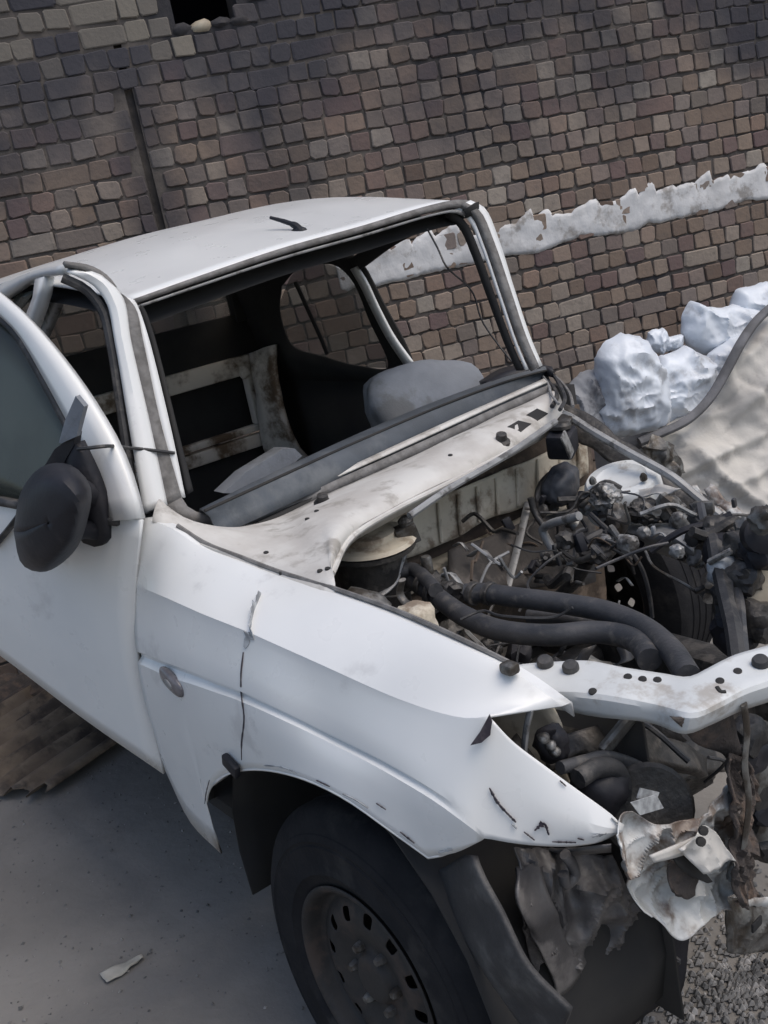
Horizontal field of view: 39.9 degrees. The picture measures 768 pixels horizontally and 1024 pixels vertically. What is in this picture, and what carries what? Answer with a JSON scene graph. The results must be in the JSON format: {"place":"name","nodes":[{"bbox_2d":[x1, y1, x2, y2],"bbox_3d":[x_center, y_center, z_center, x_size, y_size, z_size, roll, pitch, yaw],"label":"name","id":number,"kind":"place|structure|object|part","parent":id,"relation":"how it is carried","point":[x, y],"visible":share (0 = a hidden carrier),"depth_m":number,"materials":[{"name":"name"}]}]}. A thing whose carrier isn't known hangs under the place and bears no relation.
{"place":"outdoors","nodes":[
{"label":"outdoors","id":0,"kind":"place"},
{"bbox_2d":[0,0,767,674],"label":"brick wall","id":1,"kind":"structure","parent":0,"point":[604,162],"depth_m":5.21,"materials":[{"name":"brown brick"}]},
{"bbox_2d":[0,565,767,1023],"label":"ground","id":2,"kind":"structure","parent":0,"point":[220,951],"depth_m":3.11,"materials":[{"name":"concrete"}]},
{"bbox_2d":[0,672,44,720],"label":"corrugated sheet","id":3,"kind":"object","parent":2,"relation":"on","point":[11,684],"visible":0.2,"depth_m":4.95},
{"bbox_2d":[0,685,116,796],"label":"corrugated sheet","id":4,"kind":"object","parent":2,"relation":"on","point":[50,741],"visible":0.56,"depth_m":4.24,"materials":[{"name":"metal"}]},
{"bbox_2d":[100,954,142,981],"bbox_3d":[-0.715,1.241,2.892,0.117,0.011,0.060,-22,19,-32],"label":"paper scrap","id":5,"kind":"object","parent":2,"relation":"on","point":[113,972],"visible":1,"depth_m":2.88,"materials":[{"name":"white paper"}]},
{"bbox_2d":[0,746,290,1023],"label":"grit","id":6,"kind":"object","parent":2,"relation":"on","point":[59,961],"visible":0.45,"depth_m":3.15,"materials":[{"name":"grey gravel"}]},
{"bbox_2d":[0,197,767,1023],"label":"wrecked pickup","id":7,"kind":"object","parent":2,"relation":"on","point":[398,679],"visible":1,"depth_m":2.36,"materials":[{"name":"white paint"}]},
{"bbox_3d":[-1.214,-0.038,2.864,1.887,1.405,0.487,2,21,38],"label":"door","id":8,"kind":"part","parent":7,"relation":"part of","materials":[{"name":"white paint"}]},
{"bbox_2d":[594,431,651,468],"bbox_3d":[1.564,-0.157,5.199,1.116,0.924,0.273,-16,17,-14],"label":"sack","id":9,"kind":"object","parent":2,"relation":"on","point":[600,461],"depth_m":4.95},
{"bbox_2d":[569,369,605,423],"bbox_3d":[0.909,-0.466,4.688,0.275,0.319,0.188,-15,17,-14],"label":"sack","id":10,"kind":"object","parent":9,"relation":"on","point":[590,398],"visible":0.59,"depth_m":4.61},
{"bbox_2d":[707,335,739,372],"bbox_3d":[1.641,-0.681,4.957,0.369,0.276,0.161,-16,17,-14],"label":"sack","id":11,"kind":"object","parent":9,"relation":"on","point":[718,355],"visible":0.07,"depth_m":4.90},
{"bbox_2d":[680,301,758,355],"bbox_3d":[1.634,-0.898,5.031,0.482,0.285,0.174,-16,17,-14],"label":"sack","id":12,"kind":"object","parent":11,"relation":"on","point":[704,330],"visible":0.81,"depth_m":4.96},
{"bbox_2d":[646,328,683,354],"bbox_3d":[1.315,-0.801,4.948,0.194,0.130,0.090,-19,18,-24],"label":"sack","id":13,"kind":"object","parent":12,"relation":"on","point":[661,341],"visible":0.94,"depth_m":4.92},
{"bbox_2d":[729,281,767,310],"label":"sack","id":14,"kind":"object","parent":12,"relation":"on","point":[755,297],"visible":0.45,"depth_m":5.09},
{"bbox_2d":[636,305,767,513],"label":"tarpaulin","id":15,"kind":"object","parent":2,"relation":"on","point":[717,436],"visible":0.6,"depth_m":4.71,"materials":[{"name":"beige fabric"}]},
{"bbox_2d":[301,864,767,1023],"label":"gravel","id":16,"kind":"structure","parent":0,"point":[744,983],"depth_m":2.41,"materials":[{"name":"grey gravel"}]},
{"bbox_2d":[594,332,671,436],"bbox_3d":[1.089,-0.558,4.651,0.375,0.467,0.223,-15,17,-12],"label":"sack","id":17,"kind":"object","parent":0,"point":[630,372],"visible":0.99,"depth_m":4.58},
{"bbox_2d":[658,345,718,421],"bbox_3d":[1.363,-0.564,4.825,0.392,0.373,0.209,-16,17,-17],"label":"sack","id":18,"kind":"object","parent":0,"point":[692,374],"visible":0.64,"depth_m":4.75,"materials":[{"name":"white plastic"}]}
]}

